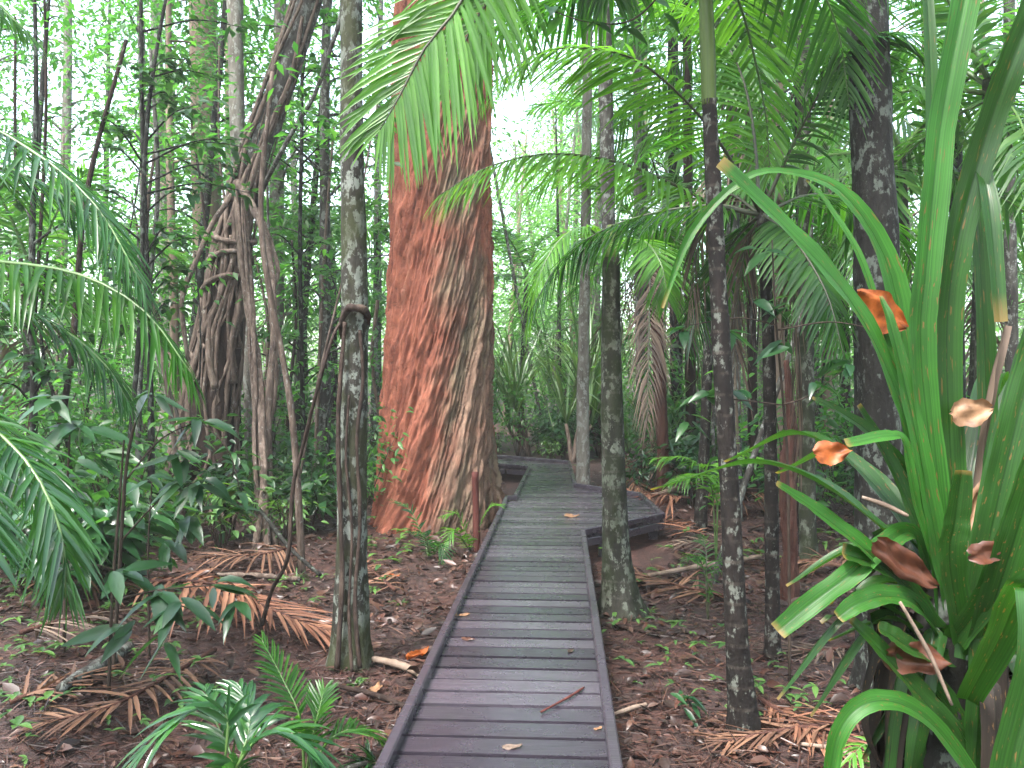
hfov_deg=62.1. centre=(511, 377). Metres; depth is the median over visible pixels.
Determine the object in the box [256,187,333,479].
thin sapling
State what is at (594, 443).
shrub
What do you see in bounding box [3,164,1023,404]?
wood
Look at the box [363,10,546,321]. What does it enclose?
slender tree
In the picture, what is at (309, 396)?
shrub
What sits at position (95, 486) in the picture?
shrub
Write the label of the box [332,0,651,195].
canopy palm
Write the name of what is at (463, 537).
palm seedling
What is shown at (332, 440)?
shrub
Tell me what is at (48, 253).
thin sapling
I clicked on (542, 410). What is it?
shrub
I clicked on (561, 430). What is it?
shrub
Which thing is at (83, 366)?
thin sapling
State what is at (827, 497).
shrub
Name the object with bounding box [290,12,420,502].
thin sapling
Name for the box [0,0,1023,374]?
sky
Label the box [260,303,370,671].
woody vine
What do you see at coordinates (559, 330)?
forest tree
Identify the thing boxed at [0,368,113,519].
shrub
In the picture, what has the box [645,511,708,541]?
fallen frond
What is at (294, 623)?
fallen frond
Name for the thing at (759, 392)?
tree
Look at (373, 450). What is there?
shrub
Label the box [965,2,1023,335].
tree
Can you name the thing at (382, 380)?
shrub
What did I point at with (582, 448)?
lichen tree
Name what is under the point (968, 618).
strap leaved plant
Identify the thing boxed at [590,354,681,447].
shrub
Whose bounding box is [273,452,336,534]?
shrub
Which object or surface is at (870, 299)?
fallen leaf
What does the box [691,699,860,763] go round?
fallen frond
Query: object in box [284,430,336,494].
shrub
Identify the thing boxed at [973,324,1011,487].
dead leaf blade
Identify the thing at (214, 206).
tan tree
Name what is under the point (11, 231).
thin sapling
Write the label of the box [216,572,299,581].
fallen stick
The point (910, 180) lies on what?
forest palm
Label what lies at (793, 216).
slender tree
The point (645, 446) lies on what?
shrub
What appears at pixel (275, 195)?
slender tree
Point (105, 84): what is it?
thin sapling
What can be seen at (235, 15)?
grey tree
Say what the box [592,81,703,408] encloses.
tree
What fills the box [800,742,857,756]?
fallen stick
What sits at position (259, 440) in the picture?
aerial root
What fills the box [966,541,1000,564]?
fallen leaf
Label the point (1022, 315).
tree
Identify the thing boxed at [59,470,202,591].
shrub
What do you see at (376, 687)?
fallen leaf
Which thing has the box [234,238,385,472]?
thin sapling
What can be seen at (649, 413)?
shrub
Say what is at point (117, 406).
shrub
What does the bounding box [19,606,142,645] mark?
fallen frond
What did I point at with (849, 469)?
shrub
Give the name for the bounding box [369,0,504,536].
giant red tree
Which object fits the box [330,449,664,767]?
boardwalk
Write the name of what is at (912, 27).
thin sapling
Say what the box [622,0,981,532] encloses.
forest palm
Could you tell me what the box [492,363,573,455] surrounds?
shrub
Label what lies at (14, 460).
tall palm
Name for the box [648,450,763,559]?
palm seedling
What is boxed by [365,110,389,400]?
tree
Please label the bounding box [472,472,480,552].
wooden stake
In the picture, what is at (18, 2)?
slender tree
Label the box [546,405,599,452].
shrub
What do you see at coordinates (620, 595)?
mossy palm
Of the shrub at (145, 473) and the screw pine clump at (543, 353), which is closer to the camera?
the shrub at (145, 473)
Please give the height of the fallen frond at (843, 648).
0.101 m
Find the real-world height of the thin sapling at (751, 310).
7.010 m
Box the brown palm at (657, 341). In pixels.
[525,179,777,505]
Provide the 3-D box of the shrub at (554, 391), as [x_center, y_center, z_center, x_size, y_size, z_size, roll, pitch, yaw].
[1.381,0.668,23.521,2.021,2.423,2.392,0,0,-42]
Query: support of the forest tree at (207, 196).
on the ground at (644, 550)
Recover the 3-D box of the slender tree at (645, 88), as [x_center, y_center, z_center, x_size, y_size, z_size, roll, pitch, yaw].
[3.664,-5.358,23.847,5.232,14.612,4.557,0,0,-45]
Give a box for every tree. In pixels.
[0,0,72,379]
[0,0,78,368]
[0,0,96,408]
[0,0,125,461]
[0,0,143,409]
[0,0,177,450]
[0,0,227,452]
[0,23,52,376]
[0,30,49,166]
[11,0,379,442]
[25,0,158,444]
[32,0,376,291]
[53,0,284,445]
[56,0,295,457]
[60,0,273,545]
[77,0,371,487]
[77,2,266,385]
[106,44,192,392]
[143,0,393,435]
[151,1,338,345]
[153,0,392,476]
[154,169,265,391]
[169,0,528,518]
[171,0,505,487]
[215,8,366,475]
[218,0,386,413]
[263,75,385,394]
[291,0,393,444]
[291,109,389,405]
[325,0,376,672]
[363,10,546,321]
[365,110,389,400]
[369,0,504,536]
[370,25,519,327]
[371,136,544,405]
[490,124,570,417]
[491,121,579,425]
[491,178,544,386]
[492,127,571,414]
[494,85,633,454]
[494,86,630,405]
[496,82,635,428]
[497,1,667,439]
[499,91,634,388]
[502,62,633,404]
[515,0,618,252]
[526,0,767,482]
[540,0,722,469]
[569,7,722,384]
[576,0,644,487]
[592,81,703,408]
[594,0,722,466]
[649,124,757,424]
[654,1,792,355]
[664,75,847,429]
[672,0,895,500]
[675,0,915,479]
[683,0,769,520]
[698,91,793,421]
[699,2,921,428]
[741,1,922,470]
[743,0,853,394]
[744,78,852,430]
[745,65,853,426]
[792,0,1023,333]
[797,1,820,564]
[846,0,907,692]
[892,0,1023,368]
[910,0,1018,373]
[949,97,965,397]
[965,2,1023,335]
[966,154,1023,374]
[967,140,1023,348]
[996,251,1023,372]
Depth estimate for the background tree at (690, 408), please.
14.93 m
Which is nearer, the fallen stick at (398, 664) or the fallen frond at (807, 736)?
the fallen frond at (807, 736)
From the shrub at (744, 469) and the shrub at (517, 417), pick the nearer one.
the shrub at (744, 469)
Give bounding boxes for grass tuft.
[294,567,310,581]
[338,739,375,767]
[341,677,366,686]
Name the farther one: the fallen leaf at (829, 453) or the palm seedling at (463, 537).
the palm seedling at (463, 537)
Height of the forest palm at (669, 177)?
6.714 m
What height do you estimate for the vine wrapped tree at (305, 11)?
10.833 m
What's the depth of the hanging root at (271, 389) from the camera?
10.22 m
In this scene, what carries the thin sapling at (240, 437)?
on the ground at (644, 550)
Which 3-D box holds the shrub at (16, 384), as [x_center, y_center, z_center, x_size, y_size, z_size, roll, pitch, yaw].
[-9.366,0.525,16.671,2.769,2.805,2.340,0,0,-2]
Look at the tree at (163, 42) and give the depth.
27.13 m
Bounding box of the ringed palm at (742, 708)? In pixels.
[470,0,922,738]
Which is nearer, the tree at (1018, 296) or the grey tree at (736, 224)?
the grey tree at (736, 224)
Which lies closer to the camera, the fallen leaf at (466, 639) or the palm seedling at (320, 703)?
the palm seedling at (320, 703)
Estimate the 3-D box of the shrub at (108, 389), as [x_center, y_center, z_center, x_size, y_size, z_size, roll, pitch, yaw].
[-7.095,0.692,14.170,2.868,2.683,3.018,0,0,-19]
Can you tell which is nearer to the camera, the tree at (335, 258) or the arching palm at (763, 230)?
the arching palm at (763, 230)
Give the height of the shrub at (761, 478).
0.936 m
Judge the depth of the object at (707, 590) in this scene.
7.01 m
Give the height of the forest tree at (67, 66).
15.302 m
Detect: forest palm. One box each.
[0,158,191,502]
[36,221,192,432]
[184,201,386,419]
[258,189,389,449]
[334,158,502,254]
[492,217,601,441]
[500,25,770,459]
[566,0,839,532]
[616,125,852,384]
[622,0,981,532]
[674,0,1023,549]
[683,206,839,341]
[700,94,923,486]
[761,0,1023,382]
[793,158,1023,398]
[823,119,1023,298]
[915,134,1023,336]
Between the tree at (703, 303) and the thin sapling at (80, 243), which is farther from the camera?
the tree at (703, 303)
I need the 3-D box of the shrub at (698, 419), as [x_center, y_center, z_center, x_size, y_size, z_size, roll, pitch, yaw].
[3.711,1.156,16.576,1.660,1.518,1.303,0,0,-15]
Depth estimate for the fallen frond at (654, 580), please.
7.91 m
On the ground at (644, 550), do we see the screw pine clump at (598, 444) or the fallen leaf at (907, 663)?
the screw pine clump at (598, 444)
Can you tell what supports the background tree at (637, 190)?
on the ground at (644, 550)
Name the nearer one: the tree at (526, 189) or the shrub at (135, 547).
the shrub at (135, 547)
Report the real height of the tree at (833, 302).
15.150 m
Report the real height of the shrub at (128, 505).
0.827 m
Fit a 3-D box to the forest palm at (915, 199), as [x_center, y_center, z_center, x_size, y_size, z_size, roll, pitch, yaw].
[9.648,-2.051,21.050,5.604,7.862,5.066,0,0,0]
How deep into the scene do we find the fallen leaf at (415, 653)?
5.89 m
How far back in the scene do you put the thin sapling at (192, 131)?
13.23 m
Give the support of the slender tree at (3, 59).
on the ground at (644, 550)
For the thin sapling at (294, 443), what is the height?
5.301 m
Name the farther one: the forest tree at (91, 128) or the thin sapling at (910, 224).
the forest tree at (91, 128)
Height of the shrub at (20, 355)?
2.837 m
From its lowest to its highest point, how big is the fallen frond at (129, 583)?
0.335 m
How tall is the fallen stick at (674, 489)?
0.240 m
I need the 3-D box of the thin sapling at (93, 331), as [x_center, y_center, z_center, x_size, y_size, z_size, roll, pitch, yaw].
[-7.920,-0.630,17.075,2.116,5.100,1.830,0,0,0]
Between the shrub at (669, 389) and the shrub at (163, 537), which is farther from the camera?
the shrub at (669, 389)
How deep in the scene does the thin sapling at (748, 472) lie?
8.30 m
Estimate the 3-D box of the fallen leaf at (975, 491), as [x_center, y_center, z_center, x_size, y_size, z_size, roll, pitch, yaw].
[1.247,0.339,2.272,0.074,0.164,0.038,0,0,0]
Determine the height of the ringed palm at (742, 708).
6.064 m
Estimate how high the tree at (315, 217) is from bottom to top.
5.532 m
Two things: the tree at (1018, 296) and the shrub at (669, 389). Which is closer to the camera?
the shrub at (669, 389)
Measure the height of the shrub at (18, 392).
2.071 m
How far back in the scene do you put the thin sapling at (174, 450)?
10.02 m
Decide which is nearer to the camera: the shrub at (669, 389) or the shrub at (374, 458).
the shrub at (374, 458)
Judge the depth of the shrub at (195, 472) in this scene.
11.27 m
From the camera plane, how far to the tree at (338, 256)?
34.60 m
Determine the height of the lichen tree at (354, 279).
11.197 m
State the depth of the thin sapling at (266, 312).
14.74 m
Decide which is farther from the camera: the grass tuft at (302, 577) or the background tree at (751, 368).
the background tree at (751, 368)
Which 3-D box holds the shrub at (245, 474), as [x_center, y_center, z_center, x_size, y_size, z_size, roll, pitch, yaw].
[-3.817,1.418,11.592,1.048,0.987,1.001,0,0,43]
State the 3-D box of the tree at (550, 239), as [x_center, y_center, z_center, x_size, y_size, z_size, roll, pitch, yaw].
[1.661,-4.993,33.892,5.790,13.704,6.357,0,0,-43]
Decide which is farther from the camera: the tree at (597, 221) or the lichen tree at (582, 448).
the tree at (597, 221)
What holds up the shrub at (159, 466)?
on the ground at (644, 550)
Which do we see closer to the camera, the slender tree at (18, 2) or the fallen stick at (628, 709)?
the fallen stick at (628, 709)
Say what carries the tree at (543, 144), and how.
on the ground at (644, 550)
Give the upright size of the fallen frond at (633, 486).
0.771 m
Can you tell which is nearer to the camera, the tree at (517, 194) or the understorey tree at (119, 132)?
the understorey tree at (119, 132)
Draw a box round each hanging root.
[179,193,233,359]
[233,179,279,522]
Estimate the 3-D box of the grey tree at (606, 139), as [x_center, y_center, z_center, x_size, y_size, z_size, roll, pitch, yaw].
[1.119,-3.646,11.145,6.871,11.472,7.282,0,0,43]
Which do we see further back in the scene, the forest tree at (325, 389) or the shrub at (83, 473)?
the forest tree at (325, 389)
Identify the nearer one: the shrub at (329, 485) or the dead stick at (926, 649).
the dead stick at (926, 649)
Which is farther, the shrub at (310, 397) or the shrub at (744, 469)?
the shrub at (310, 397)
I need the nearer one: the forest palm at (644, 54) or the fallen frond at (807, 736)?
the fallen frond at (807, 736)
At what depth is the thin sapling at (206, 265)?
10.71 m
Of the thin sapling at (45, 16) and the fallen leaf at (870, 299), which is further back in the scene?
the thin sapling at (45, 16)
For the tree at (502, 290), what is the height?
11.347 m
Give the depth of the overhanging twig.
4.41 m
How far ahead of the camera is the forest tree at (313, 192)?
15.64 m
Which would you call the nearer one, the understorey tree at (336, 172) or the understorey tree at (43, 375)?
the understorey tree at (43, 375)
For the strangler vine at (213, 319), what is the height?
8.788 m
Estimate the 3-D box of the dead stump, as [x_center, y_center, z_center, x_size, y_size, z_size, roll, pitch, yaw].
[2.426,0.963,7.493,0.230,2.248,0.230,0,0,0]
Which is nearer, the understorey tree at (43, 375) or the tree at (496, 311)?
the understorey tree at (43, 375)
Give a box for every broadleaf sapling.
[0,394,142,652]
[35,440,258,700]
[111,390,260,674]
[664,240,862,691]
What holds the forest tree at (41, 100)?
on the ground at (644, 550)
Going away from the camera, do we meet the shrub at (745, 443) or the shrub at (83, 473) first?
the shrub at (83, 473)
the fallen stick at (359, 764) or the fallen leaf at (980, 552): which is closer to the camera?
the fallen leaf at (980, 552)
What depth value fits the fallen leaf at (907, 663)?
2.12 m
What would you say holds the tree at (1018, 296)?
on the ground at (644, 550)
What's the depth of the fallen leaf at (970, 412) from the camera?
2.25 m
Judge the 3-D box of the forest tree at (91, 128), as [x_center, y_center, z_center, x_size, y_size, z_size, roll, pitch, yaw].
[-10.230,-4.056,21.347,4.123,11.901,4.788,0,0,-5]
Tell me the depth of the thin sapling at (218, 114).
14.01 m
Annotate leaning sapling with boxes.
[490,0,574,445]
[535,1,582,440]
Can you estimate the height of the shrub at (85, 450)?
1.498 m
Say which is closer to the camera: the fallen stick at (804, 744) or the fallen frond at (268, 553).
the fallen stick at (804, 744)
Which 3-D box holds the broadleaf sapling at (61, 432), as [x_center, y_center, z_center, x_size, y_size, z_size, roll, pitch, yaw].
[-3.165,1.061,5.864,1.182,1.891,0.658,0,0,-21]
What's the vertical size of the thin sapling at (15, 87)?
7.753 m
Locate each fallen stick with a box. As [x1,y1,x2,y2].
[55,642,134,691]
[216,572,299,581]
[331,683,404,707]
[344,760,368,767]
[371,656,420,676]
[540,687,584,712]
[600,623,660,637]
[614,702,647,715]
[647,554,760,577]
[652,482,692,497]
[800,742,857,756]
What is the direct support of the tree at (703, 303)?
on the ground at (644, 550)
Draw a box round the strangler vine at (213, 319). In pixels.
[145,0,318,522]
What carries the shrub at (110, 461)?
on the ground at (644, 550)
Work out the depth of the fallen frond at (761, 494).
11.82 m
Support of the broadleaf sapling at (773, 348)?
on the ground at (644, 550)
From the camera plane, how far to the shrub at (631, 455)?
14.16 m
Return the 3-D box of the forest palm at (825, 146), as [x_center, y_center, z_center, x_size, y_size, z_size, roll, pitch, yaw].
[5.676,-1.652,14.494,4.962,7.198,5.156,0,0,0]
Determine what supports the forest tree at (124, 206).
on the ground at (644, 550)
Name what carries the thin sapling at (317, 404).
on the ground at (644, 550)
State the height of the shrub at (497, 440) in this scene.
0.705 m
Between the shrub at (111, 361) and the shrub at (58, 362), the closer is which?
the shrub at (58, 362)
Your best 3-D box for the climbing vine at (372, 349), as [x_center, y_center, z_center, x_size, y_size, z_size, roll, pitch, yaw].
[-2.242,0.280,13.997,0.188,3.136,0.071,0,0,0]
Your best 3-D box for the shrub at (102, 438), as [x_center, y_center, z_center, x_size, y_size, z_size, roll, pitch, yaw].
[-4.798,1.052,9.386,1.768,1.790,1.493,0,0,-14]
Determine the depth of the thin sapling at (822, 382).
16.17 m
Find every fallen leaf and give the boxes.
[367,681,382,691]
[405,646,428,659]
[461,637,473,640]
[502,743,521,749]
[564,513,579,517]
[812,440,851,465]
[857,289,908,333]
[871,537,939,588]
[881,641,951,674]
[949,398,993,426]
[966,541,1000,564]
[970,480,980,528]
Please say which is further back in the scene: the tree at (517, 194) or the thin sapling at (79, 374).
the tree at (517, 194)
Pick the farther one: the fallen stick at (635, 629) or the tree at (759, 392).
the tree at (759, 392)
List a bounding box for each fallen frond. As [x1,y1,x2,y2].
[9,662,126,704]
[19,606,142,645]
[20,569,150,609]
[20,647,227,742]
[132,568,268,645]
[163,575,331,651]
[188,542,296,574]
[367,556,406,594]
[591,565,723,604]
[625,453,656,502]
[626,488,689,519]
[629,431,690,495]
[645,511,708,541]
[659,532,760,559]
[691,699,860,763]
[708,488,763,517]
[749,640,850,667]
[757,695,869,767]
[760,547,845,576]
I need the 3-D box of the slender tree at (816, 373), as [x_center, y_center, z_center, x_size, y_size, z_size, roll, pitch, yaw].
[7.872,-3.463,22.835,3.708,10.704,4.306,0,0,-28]
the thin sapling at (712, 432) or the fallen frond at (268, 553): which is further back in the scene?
the thin sapling at (712, 432)
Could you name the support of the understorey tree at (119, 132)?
on the ground at (644, 550)
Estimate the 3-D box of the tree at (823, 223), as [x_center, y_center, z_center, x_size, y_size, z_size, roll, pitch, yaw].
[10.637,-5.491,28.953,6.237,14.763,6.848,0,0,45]
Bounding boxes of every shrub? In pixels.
[0,332,135,425]
[0,339,106,434]
[0,343,96,419]
[0,355,62,429]
[0,362,214,514]
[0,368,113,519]
[0,372,127,510]
[0,392,166,518]
[1,455,143,594]
[1,459,157,608]
[4,345,169,448]
[11,322,181,460]
[15,349,133,420]
[16,509,173,587]
[47,349,131,413]
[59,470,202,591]
[61,411,117,467]
[62,444,143,499]
[64,461,114,504]
[73,408,166,499]
[73,462,146,500]
[77,419,210,504]
[94,366,153,444]
[107,491,174,534]
[142,474,205,532]
[158,466,276,550]
[162,469,228,512]
[168,413,284,543]
[211,465,277,512]
[230,448,292,510]
[239,361,325,471]
[242,481,328,541]
[244,400,335,471]
[250,471,287,507]
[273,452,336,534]
[274,453,322,495]
[278,355,338,427]
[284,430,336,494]
[289,402,413,505]
[289,467,336,517]
[292,379,314,420]
[309,414,372,461]
[319,425,378,486]
[331,462,375,497]
[368,344,509,386]
[368,398,377,445]
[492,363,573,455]
[493,349,513,438]
[494,426,515,450]
[495,435,507,453]
[526,412,561,454]
[527,394,575,448]
[528,358,575,422]
[529,407,572,446]
[532,435,567,458]
[533,396,596,459]
[540,390,600,451]
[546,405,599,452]
[551,417,600,456]
[565,395,629,455]
[589,317,761,464]
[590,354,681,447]
[600,376,700,462]
[624,390,695,489]
[625,439,678,493]
[628,361,715,428]
[644,411,746,491]
[648,426,719,506]
[668,405,744,446]
[699,351,853,517]
[708,458,749,486]
[710,437,778,472]
[715,410,763,458]
[742,456,763,488]
[749,465,825,514]
[762,381,853,495]
[783,349,853,467]
[794,331,853,413]
[816,475,852,507]
[821,439,853,515]
[829,379,853,448]
[833,422,852,439]
[838,477,853,496]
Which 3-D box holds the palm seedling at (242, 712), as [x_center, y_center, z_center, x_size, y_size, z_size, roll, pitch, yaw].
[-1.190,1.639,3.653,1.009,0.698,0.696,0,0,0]
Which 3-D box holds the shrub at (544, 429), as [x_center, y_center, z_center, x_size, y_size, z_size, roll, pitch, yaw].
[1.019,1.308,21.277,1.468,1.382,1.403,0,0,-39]
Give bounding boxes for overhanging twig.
[543,0,680,45]
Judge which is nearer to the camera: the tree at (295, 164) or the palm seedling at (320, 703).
the palm seedling at (320, 703)
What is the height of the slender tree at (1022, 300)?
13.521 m
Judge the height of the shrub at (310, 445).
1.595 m
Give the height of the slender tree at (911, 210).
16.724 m
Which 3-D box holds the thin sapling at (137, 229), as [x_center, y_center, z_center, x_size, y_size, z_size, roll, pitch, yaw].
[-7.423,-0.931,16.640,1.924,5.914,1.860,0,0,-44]
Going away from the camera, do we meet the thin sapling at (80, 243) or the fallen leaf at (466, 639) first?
the fallen leaf at (466, 639)
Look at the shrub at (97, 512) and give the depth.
6.87 m
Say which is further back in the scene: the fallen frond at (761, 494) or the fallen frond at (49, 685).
the fallen frond at (761, 494)
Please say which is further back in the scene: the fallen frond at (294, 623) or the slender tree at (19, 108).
the slender tree at (19, 108)
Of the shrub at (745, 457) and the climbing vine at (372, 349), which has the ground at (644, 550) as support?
the shrub at (745, 457)
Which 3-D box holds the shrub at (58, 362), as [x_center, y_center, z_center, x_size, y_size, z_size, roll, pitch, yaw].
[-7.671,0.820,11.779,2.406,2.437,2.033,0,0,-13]
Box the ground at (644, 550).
[0,374,967,767]
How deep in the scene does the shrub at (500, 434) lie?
21.85 m
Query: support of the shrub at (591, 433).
on the ground at (644, 550)
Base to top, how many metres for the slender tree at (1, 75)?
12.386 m
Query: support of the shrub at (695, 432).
on the ground at (644, 550)
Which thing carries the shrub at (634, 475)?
on the ground at (644, 550)
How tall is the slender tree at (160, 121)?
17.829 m
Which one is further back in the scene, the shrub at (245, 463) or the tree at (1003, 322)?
the tree at (1003, 322)
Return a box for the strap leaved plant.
[650,0,1023,767]
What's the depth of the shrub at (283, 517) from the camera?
9.35 m
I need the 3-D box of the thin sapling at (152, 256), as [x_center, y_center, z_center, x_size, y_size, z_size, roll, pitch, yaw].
[-4.266,-1.160,10.117,2.035,6.321,1.724,0,0,0]
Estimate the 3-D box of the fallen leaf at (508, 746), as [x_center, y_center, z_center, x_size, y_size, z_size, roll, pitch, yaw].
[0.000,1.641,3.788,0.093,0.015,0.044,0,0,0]
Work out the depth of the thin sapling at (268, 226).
13.37 m
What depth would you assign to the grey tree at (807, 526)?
8.83 m
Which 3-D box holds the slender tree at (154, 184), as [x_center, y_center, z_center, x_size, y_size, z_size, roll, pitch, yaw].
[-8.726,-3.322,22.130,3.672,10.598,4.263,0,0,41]
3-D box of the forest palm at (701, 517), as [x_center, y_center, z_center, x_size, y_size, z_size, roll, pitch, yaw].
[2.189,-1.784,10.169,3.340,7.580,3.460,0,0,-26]
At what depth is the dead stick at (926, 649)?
2.09 m
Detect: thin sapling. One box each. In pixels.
[0,2,203,465]
[0,100,64,333]
[0,109,98,394]
[2,0,112,349]
[3,209,187,481]
[4,274,133,419]
[23,0,70,455]
[45,181,130,413]
[55,257,180,478]
[60,94,237,538]
[65,193,216,462]
[69,56,208,466]
[71,230,176,421]
[74,15,250,496]
[92,176,168,349]
[108,212,252,529]
[114,103,226,257]
[117,0,194,562]
[136,241,262,458]
[161,18,265,200]
[193,9,382,574]
[221,67,320,478]
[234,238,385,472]
[254,235,315,387]
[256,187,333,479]
[281,107,382,466]
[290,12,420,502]
[678,273,776,462]
[710,149,851,583]
[743,276,819,341]
[747,43,786,446]
[756,208,794,465]
[816,105,907,431]
[892,0,945,101]
[909,205,1023,236]
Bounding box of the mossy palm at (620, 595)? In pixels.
[516,129,708,622]
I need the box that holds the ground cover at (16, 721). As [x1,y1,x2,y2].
[0,441,850,766]
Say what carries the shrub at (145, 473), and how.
on the ground at (644, 550)
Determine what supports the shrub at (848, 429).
on the ground at (644, 550)
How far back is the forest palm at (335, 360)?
19.89 m
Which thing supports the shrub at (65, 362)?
on the ground at (644, 550)
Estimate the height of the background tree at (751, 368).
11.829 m
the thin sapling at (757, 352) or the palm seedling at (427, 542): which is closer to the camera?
the palm seedling at (427, 542)
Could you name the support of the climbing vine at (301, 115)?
attached to the lichen tree at (354, 279)
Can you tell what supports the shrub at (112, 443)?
on the ground at (644, 550)
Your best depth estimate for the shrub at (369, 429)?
19.39 m
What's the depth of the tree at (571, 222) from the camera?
29.98 m
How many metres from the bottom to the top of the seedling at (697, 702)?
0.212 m
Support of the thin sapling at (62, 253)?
on the ground at (644, 550)
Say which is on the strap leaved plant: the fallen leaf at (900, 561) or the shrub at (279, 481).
the fallen leaf at (900, 561)
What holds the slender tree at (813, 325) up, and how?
on the ground at (644, 550)
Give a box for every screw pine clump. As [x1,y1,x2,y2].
[492,321,576,456]
[493,293,651,408]
[493,337,553,420]
[499,296,683,462]
[513,300,683,457]
[550,377,713,482]
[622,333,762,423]
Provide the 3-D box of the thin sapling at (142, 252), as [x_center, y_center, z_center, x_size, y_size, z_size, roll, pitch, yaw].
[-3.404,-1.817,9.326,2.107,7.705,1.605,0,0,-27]
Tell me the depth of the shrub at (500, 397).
21.73 m
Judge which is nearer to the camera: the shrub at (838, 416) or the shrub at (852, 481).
the shrub at (852, 481)
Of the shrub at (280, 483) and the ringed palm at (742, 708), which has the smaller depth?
the ringed palm at (742, 708)
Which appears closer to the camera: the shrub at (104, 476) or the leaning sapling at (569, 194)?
the shrub at (104, 476)
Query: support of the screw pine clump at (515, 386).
on the ground at (644, 550)
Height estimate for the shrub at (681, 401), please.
3.273 m
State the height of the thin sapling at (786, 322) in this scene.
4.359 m
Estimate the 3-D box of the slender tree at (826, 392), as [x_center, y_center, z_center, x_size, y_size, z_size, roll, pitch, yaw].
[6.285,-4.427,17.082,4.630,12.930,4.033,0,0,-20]
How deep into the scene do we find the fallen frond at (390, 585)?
7.99 m
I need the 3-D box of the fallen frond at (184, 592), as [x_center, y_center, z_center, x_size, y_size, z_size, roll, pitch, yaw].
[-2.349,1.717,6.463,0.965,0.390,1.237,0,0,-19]
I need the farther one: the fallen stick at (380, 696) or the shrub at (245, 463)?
the shrub at (245, 463)
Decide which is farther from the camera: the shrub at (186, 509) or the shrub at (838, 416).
the shrub at (838, 416)
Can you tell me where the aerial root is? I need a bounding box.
[232,187,277,549]
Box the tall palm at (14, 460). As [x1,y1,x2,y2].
[0,4,206,637]
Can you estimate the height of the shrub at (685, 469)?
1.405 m
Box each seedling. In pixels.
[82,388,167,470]
[118,678,343,767]
[253,630,386,767]
[389,498,454,565]
[437,503,504,552]
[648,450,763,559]
[670,690,707,726]
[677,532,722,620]
[841,736,869,767]
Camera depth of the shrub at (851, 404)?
22.05 m
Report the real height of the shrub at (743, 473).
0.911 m
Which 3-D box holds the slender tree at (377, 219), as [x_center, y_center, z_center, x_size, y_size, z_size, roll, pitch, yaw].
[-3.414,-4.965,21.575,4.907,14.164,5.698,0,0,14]
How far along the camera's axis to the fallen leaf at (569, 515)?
10.09 m
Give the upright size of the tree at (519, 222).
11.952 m
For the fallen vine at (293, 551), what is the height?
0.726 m
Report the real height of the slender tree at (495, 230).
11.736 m
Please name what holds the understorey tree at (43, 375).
on the ground at (644, 550)
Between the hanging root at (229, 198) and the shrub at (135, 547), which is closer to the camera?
the shrub at (135, 547)
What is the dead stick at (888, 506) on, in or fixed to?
on the strap leaved plant
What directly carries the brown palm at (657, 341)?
on the ground at (644, 550)
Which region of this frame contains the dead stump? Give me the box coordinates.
[779,360,799,600]
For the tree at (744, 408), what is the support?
on the ground at (644, 550)
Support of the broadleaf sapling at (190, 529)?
on the ground at (644, 550)
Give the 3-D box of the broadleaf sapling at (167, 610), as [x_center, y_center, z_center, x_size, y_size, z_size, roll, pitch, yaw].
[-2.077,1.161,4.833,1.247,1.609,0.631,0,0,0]
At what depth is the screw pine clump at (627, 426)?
15.46 m
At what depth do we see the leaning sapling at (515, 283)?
21.96 m
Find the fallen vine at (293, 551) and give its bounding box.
[234,469,321,576]
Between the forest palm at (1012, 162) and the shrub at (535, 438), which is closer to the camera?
the forest palm at (1012, 162)
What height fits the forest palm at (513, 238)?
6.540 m
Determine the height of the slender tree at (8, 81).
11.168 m
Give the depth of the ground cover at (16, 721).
5.62 m
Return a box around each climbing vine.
[264,11,339,191]
[370,300,379,474]
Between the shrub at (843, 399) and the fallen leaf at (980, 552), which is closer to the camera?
the fallen leaf at (980, 552)
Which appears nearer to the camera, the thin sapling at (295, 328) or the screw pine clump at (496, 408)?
the thin sapling at (295, 328)
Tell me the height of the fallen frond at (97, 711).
0.185 m
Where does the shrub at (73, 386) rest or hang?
on the ground at (644, 550)
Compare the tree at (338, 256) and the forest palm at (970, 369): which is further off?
the tree at (338, 256)
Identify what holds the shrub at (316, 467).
on the ground at (644, 550)
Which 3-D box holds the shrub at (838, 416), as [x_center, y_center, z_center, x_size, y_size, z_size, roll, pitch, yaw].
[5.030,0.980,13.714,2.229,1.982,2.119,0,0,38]
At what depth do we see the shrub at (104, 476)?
12.56 m
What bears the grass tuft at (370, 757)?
on the ground at (644, 550)
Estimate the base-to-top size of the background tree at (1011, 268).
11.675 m
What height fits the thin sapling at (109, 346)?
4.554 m
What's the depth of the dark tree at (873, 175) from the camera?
5.09 m
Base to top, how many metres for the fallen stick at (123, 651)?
0.140 m
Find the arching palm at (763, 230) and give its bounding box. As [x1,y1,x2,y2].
[423,0,971,661]
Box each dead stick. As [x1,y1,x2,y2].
[861,496,908,516]
[899,601,953,705]

